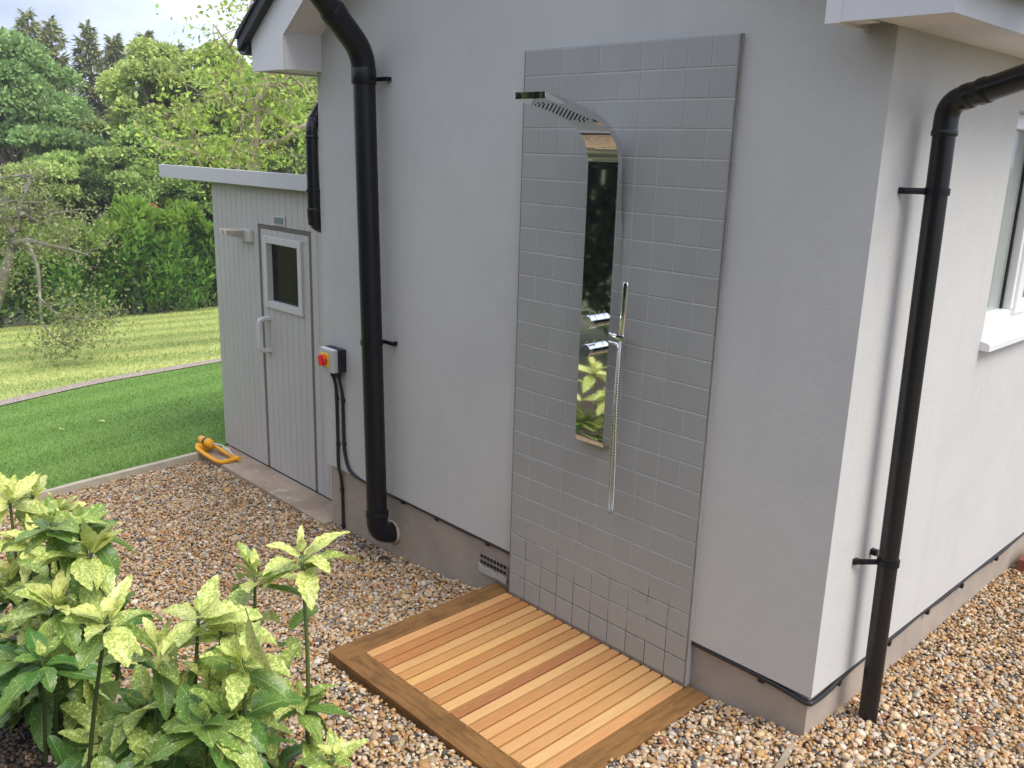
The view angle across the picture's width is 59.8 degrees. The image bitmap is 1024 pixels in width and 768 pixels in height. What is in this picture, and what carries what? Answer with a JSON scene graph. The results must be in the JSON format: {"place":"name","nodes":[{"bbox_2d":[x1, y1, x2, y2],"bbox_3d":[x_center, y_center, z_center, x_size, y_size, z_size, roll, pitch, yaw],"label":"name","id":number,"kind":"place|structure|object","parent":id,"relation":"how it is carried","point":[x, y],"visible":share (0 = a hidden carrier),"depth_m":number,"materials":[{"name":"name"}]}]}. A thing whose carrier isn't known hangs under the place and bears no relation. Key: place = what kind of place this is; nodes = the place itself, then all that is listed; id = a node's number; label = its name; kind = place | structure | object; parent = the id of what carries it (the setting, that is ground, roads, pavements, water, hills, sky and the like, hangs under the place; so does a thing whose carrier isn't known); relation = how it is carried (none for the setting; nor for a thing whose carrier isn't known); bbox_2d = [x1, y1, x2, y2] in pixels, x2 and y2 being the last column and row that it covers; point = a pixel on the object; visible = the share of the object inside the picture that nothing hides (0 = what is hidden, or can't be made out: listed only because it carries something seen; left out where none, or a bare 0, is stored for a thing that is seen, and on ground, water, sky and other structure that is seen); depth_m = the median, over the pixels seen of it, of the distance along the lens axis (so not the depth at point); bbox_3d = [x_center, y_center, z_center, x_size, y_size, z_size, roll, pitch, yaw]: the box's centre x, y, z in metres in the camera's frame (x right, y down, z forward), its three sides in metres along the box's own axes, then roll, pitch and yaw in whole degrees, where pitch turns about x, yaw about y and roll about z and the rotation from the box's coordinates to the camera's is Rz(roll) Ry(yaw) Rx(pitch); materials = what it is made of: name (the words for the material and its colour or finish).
{"place":"outdoors","nodes":[
{"label":"outdoors","id":0,"kind":"place"},
{"bbox_2d":[0,712,76,767],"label":"flower bed","id":1,"kind":"object","parent":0,"point":[15,761],"depth_m":3.19,"materials":[{"name":"soil"}]},
{"bbox_2d":[0,470,162,767],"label":"spotted laurel","id":2,"kind":"object","parent":1,"relation":"on","point":[49,674],"visible":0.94,"depth_m":2.96,"materials":[{"name":"green plant"}]},
{"bbox_2d":[0,305,220,399],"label":"lawn","id":3,"kind":"structure","parent":0,"point":[19,389],"depth_m":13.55,"materials":[{"name":"green plant"}]},
{"bbox_2d":[0,128,159,367],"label":"fruit tree","id":4,"kind":"object","parent":3,"relation":"on","point":[18,240],"visible":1,"depth_m":12.97,"materials":[{"name":"green plant"}]},
{"bbox_2d":[104,0,318,204],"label":"walnut tree","id":5,"kind":"object","parent":3,"relation":"on","point":[257,145],"visible":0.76,"depth_m":12.67,"materials":[{"name":"green plant"}]},
{"bbox_2d":[0,358,220,405],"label":"edging","id":6,"kind":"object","parent":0,"point":[43,393],"depth_m":10.62,"materials":[{"name":"beige concrete"}]},
{"bbox_2d":[2,221,218,405],"bbox_3d":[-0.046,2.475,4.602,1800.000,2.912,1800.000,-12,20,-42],"label":"ground","id":7,"kind":"structure","parent":0,"point":[17,323],"depth_m":26.48,"materials":[{"name":"green plant"}]},
{"bbox_2d":[11,7,53,82],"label":"conifer tree","id":8,"kind":"object","parent":7,"relation":"on","point":[31,28],"visible":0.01,"depth_m":38.58,"materials":[{"name":"green plant"}]},
{"bbox_2d":[0,158,84,320],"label":"garden shrub","id":9,"kind":"object","parent":7,"relation":"on","point":[70,173],"visible":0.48,"depth_m":23.02,"materials":[{"name":"green plant"}]},
{"bbox_2d":[0,26,97,223],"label":"broadleaf tree","id":10,"kind":"object","parent":7,"relation":"on","point":[28,92],"visible":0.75,"depth_m":28.27,"materials":[{"name":"green plant"}]},
{"bbox_2d":[4,104,107,217],"bbox_3d":[-14.588,-5.960,29.082,2.837,6.139,2.884,-3,16,-19],"label":"broadleaf tree","id":11,"kind":"object","parent":7,"relation":"on","point":[54,132],"visible":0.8,"depth_m":27.93,"materials":[{"name":"green plant"}]},
{"bbox_2d":[0,125,113,272],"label":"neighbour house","id":12,"kind":"structure","parent":7,"relation":"on","point":[2,172],"depth_m":30.76,"materials":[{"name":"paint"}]},
{"bbox_2d":[21,149,98,182],"bbox_3d":[-13.419,-4.789,27.409,2.571,4.791,3.544,-12,20,-42],"label":"garden shrub","id":13,"kind":"object","parent":7,"relation":"on","point":[73,159],"visible":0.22,"depth_m":26.31,"materials":[{"name":"green plant"}]},
{"bbox_2d":[35,15,90,123],"bbox_3d":[-19.823,-10.802,39.266,4.191,10.256,3.968,4,15,7],"label":"conifer tree","id":14,"kind":"object","parent":7,"relation":"on","point":[52,30],"visible":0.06,"depth_m":38.35,"materials":[{"name":"green plant"}]},
{"bbox_2d":[53,166,118,313],"bbox_3d":[-11.688,-3.868,24.780,1.853,4.281,2.221,-12,20,-42],"label":"garden shrub","id":15,"kind":"object","parent":7,"relation":"on","point":[89,180],"visible":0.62,"depth_m":23.90,"materials":[{"name":"green plant"}]},
{"bbox_2d":[67,19,112,122],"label":"conifer tree","id":16,"kind":"object","parent":7,"relation":"on","point":[92,52],"visible":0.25,"depth_m":40.80,"materials":[{"name":"green plant"}]},
{"bbox_2d":[68,115,117,257],"bbox_3d":[-15.201,-6.944,33.202,2.168,5.921,2.478,-5,16,-24],"label":"broadleaf tree","id":17,"kind":"object","parent":7,"relation":"on","point":[96,126],"visible":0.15,"depth_m":31.88,"materials":[{"name":"green plant"}]},
{"bbox_2d":[83,144,132,304],"bbox_3d":[-11.817,-4.831,27.282,2.237,5.034,2.578,-12,20,-42],"label":"garden shrub","id":18,"kind":"object","parent":7,"relation":"on","point":[92,153],"visible":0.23,"depth_m":25.90,"materials":[{"name":"green plant"}]},
{"bbox_2d":[0,191,217,326],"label":"conifer hedge","id":19,"kind":"object","parent":7,"relation":"on","point":[168,233],"visible":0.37,"depth_m":22.81,"materials":[{"name":"green plant"}]},
{"bbox_2d":[94,32,135,124],"bbox_3d":[-17.789,-11.020,41.016,2.847,9.910,3.481,-3,15,-17],"label":"conifer tree","id":20,"kind":"object","parent":7,"relation":"on","point":[115,46],"visible":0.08,"depth_m":39.87,"materials":[{"name":"green plant"}]},
{"bbox_2d":[103,164,164,312],"bbox_3d":[-10.502,-4.041,25.289,1.829,4.310,1.732,3,15,5],"label":"garden shrub","id":21,"kind":"object","parent":7,"relation":"on","point":[132,179],"visible":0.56,"depth_m":24.35,"materials":[{"name":"green plant"}]},
{"bbox_2d":[92,34,195,289],"bbox_3d":[-11.239,-6.661,28.044,3.238,8.232,2.961,-12,20,-42],"label":"broadleaf tree","id":22,"kind":"object","parent":7,"relation":"on","point":[140,65],"visible":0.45,"depth_m":26.69,"materials":[{"name":"green plant"}]},
{"bbox_2d":[135,30,155,100],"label":"conifer tree","id":23,"kind":"object","parent":7,"relation":"on","point":[147,34],"visible":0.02,"depth_m":41.59,"materials":[{"name":"green plant"}]},
{"bbox_2d":[97,112,198,306],"bbox_3d":[-10.672,-5.173,27.000,3.459,5.949,3.199,-12,20,-42],"label":"broadleaf tree","id":24,"kind":"object","parent":7,"relation":"on","point":[129,139],"visible":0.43,"depth_m":25.68,"materials":[{"name":"green plant"}]},
{"bbox_2d":[149,202,167,310],"bbox_3d":[-9.726,-3.437,24.704,0.660,3.220,0.800,3,15,4],"label":"garden shrub","id":25,"kind":"object","parent":7,"relation":"on","point":[152,205],"depth_m":24.21,"materials":[{"name":"green plant"}]},
{"bbox_2d":[173,42,189,243],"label":"conifer tree","id":26,"kind":"object","parent":7,"relation":"on","point":[179,45],"visible":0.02,"depth_m":39.04,"materials":[{"name":"green plant"}]},
{"bbox_2d":[156,178,212,307],"bbox_3d":[-8.892,-4.105,25.175,2.051,4.257,2.025,-12,20,-42],"label":"garden shrub","id":27,"kind":"object","parent":7,"relation":"on","point":[171,187],"visible":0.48,"depth_m":24.28,"materials":[{"name":"green plant"}]},
{"bbox_2d":[71,96,319,197],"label":"distant wood","id":28,"kind":"object","parent":7,"relation":"on","point":[288,171],"depth_m":51.92,"materials":[{"name":"green plant"}]},
{"bbox_2d":[156,38,249,302],"bbox_3d":[-9.336,-6.497,27.796,3.008,8.140,2.821,-12,20,-42],"label":"broadleaf tree","id":29,"kind":"object","parent":7,"relation":"on","point":[168,75],"visible":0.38,"depth_m":26.52,"materials":[{"name":"green plant"}]},
{"bbox_2d":[173,134,249,222],"bbox_3d":[-8.287,-4.472,25.001,2.055,4.967,2.013,7,15,18],"label":"garden shrub","id":30,"kind":"object","parent":7,"relation":"on","point":[191,155],"visible":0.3,"depth_m":24.09,"materials":[{"name":"green plant"}]},
{"bbox_2d":[235,62,319,174],"bbox_3d":[-6.624,-6.114,26.468,3.027,7.594,3.250,1,15,-4],"label":"broadleaf tree","id":31,"kind":"object","parent":7,"relation":"on","point":[301,161],"visible":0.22,"depth_m":25.49,"materials":[{"name":"green plant"}]},
{"bbox_2d":[235,0,1023,742],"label":"house","id":32,"kind":"structure","parent":7,"relation":"on","point":[839,100],"depth_m":3.32,"materials":[{"name":"paint"}]},
{"bbox_2d":[305,101,320,232],"bbox_3d":[-0.957,-1.393,4.930,0.419,1.122,0.098,-12,20,-42],"label":"short downpipe","id":33,"kind":"object","parent":32,"relation":"attached to","point":[313,177],"visible":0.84,"depth_m":4.85,"materials":[{"name":"black plastic"}]},
{"bbox_2d":[317,345,345,380],"bbox_3d":[-1.018,-0.110,4.969,0.118,0.181,0.155,-12,20,-42],"label":"isolator switch","id":34,"kind":"object","parent":32,"relation":"attached to","point":[332,359],"visible":1,"depth_m":4.93,"materials":[{"name":"black plastic"}]},
{"bbox_2d":[333,378,345,529],"bbox_3d":[-1.003,0.435,5.155,0.055,0.987,0.035,-12,20,-42],"label":"power cable","id":35,"kind":"object","parent":32,"relation":"attached to","point":[336,398],"visible":0.96,"depth_m":5.14,"materials":[{"name":"black plastic"}]},
{"bbox_2d":[310,0,400,543],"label":"soil pipe","id":36,"kind":"object","parent":32,"relation":"attached to","point":[340,22],"visible":1,"depth_m":4.44,"materials":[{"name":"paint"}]},
{"bbox_2d":[338,380,509,554],"bbox_3d":[-0.471,0.392,4.590,0.048,0.586,1.421,-13,20,-43],"label":"power cable","id":37,"kind":"object","parent":32,"relation":"attached to","point":[353,474],"visible":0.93,"depth_m":4.98,"materials":[{"name":"black plastic"}]},
{"bbox_2d":[508,33,744,686],"bbox_3d":[0.377,-0.078,3.556,0.036,2.414,1.008,-12,20,-42],"label":"tiled panel","id":38,"kind":"object","parent":32,"relation":"attached to","point":[621,578],"visible":0.88,"depth_m":3.46,"materials":[{"name":"grey tile"}]},
{"bbox_2d":[515,91,627,447],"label":"shower column","id":39,"kind":"structure","parent":38,"relation":"attached to","point":[600,336],"depth_m":3.41,"materials":[{"name":"silver metal"}]},
{"bbox_2d":[608,281,629,513],"bbox_3d":[0.406,0.065,3.448,0.031,0.932,0.078,-1,15,-11],"label":"hand shower","id":40,"kind":"object","parent":39,"relation":"attached to","point":[622,332],"visible":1,"depth_m":3.45,"materials":[{"name":"silver metal"}]},
{"bbox_2d":[692,532,1023,706],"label":"cable","id":41,"kind":"object","parent":32,"relation":"attached to","point":[762,679],"depth_m":3.34,"materials":[{"name":"black plastic"}]},
{"bbox_2d":[852,63,1023,727],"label":"downpipe","id":42,"kind":"object","parent":32,"relation":"attached to","point":[953,104],"visible":1,"depth_m":2.88,"materials":[{"name":"black plastic"}]},
{"bbox_2d":[979,113,1023,351],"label":"window","id":43,"kind":"structure","parent":32,"relation":"in","point":[1004,319],"depth_m":3.81,"materials":[{"name":"white plastic"}]},
{"bbox_2d":[0,362,228,488],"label":"lawn","id":44,"kind":"structure","parent":0,"point":[64,418],"depth_m":7.82,"materials":[{"name":"green plant"}]},
{"bbox_2d":[0,0,252,135],"label":"sky","id":45,"kind":"structure","parent":0,"point":[110,17],"materials":[{"name":"white"}]},
{"bbox_2d":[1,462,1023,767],"bbox_3d":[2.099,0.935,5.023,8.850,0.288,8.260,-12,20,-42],"label":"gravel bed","id":46,"kind":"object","parent":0,"point":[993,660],"visible":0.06,"depth_m":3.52,"materials":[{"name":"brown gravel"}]},
{"bbox_2d":[27,452,202,499],"bbox_3d":[-3.123,0.768,5.574,0.042,0.110,2.581,14,19,39],"label":"lawn edging","id":47,"kind":"object","parent":46,"relation":"on","point":[121,474],"visible":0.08,"depth_m":6.05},
{"bbox_2d":[95,574,303,767],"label":"spotted laurel","id":48,"kind":"object","parent":46,"relation":"on","point":[183,719],"visible":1,"depth_m":2.53,"materials":[{"name":"green plant"}]},
{"bbox_2d":[159,164,331,500],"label":"garden shed","id":49,"kind":"structure","parent":46,"relation":"on","point":[270,297],"depth_m":5.91,"materials":[{"name":"paint"}]},
{"bbox_2d":[218,228,252,241],"bbox_3d":[-1.835,-0.988,5.905,0.174,0.086,0.155,-12,20,-42],"label":"wall light","id":50,"kind":"object","parent":49,"relation":"attached to","point":[243,234],"visible":1,"depth_m":5.90,"materials":[{"name":"beige plastic"}]},
{"bbox_2d":[256,228,316,490],"bbox_3d":[-1.465,-0.160,5.837,0.166,1.655,0.596,-12,20,-42],"label":"door","id":51,"kind":"structure","parent":49,"relation":"in","point":[287,318],"depth_m":5.82,"materials":[{"name":"paint"}]},
{"bbox_2d":[203,446,332,525],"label":"step","id":52,"kind":"structure","parent":46,"relation":"on","point":[276,485],"depth_m":5.93,"materials":[{"name":"concrete"}]},
{"bbox_2d":[195,435,240,463],"bbox_3d":[-2.130,0.468,6.432,0.194,0.110,0.437,-12,20,-42],"label":"lawn sprinkler","id":53,"kind":"object","parent":52,"relation":"on","point":[204,445],"visible":1,"depth_m":6.44,"materials":[{"name":"yellow plastic"}]},
{"bbox_2d":[228,525,362,767],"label":"spotted laurel","id":54,"kind":"object","parent":46,"relation":"on","point":[311,721],"visible":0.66,"depth_m":2.83,"materials":[{"name":"green plant"}]},
{"bbox_2d":[0,459,1023,767],"bbox_3d":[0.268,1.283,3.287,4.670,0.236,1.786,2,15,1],"label":"gravel","id":55,"kind":"structure","parent":46,"relation":"on","point":[906,730],"depth_m":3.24,"materials":[{"name":"beige gravel"}]},
{"bbox_2d":[294,726,367,767],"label":"spotted laurel","id":56,"kind":"object","parent":55,"relation":"on","point":[338,751],"visible":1,"depth_m":2.65,"materials":[{"name":"green plant"}]},
{"bbox_2d":[378,555,391,560],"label":"fallen leaf","id":57,"kind":"object","parent":55,"relation":"on","point":[382,557],"visible":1,"depth_m":4.80,"materials":[{"name":"brown plant"}]},
{"bbox_2d":[703,728,747,740],"bbox_3d":[0.764,1.256,3.188,0.160,0.012,0.016,8,16,23],"label":"twig","id":58,"kind":"object","parent":55,"relation":"on","point":[723,733],"visible":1,"depth_m":3.19,"materials":[{"name":"beige wood"}]},
{"bbox_2d":[774,739,794,767],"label":"wood offcut","id":59,"kind":"object","parent":55,"relation":"on","point":[782,761],"visible":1,"depth_m":3.05,"materials":[{"name":"beige wood"}]},
{"bbox_2d":[923,745,945,764],"bbox_3d":[1.459,1.281,3.074,0.160,0.019,0.012,-11,19,-40],"label":"wood offcut","id":60,"kind":"object","parent":55,"relation":"on","point":[933,755],"visible":1,"depth_m":3.07,"materials":[{"name":"beige wood"}]},
{"bbox_2d":[328,582,708,767],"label":"shower deck","id":61,"kind":"structure","parent":46,"relation":"on","point":[495,675],"depth_m":3.48,"materials":[{"name":"brown wood"}]},
{"bbox_2d":[1016,555,1023,572],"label":"brick","id":62,"kind":"object","parent":46,"relation":"on","point":[1020,565],"visible":0.53,"depth_m":4.53,"materials":[{"name":"brick"}]}
]}

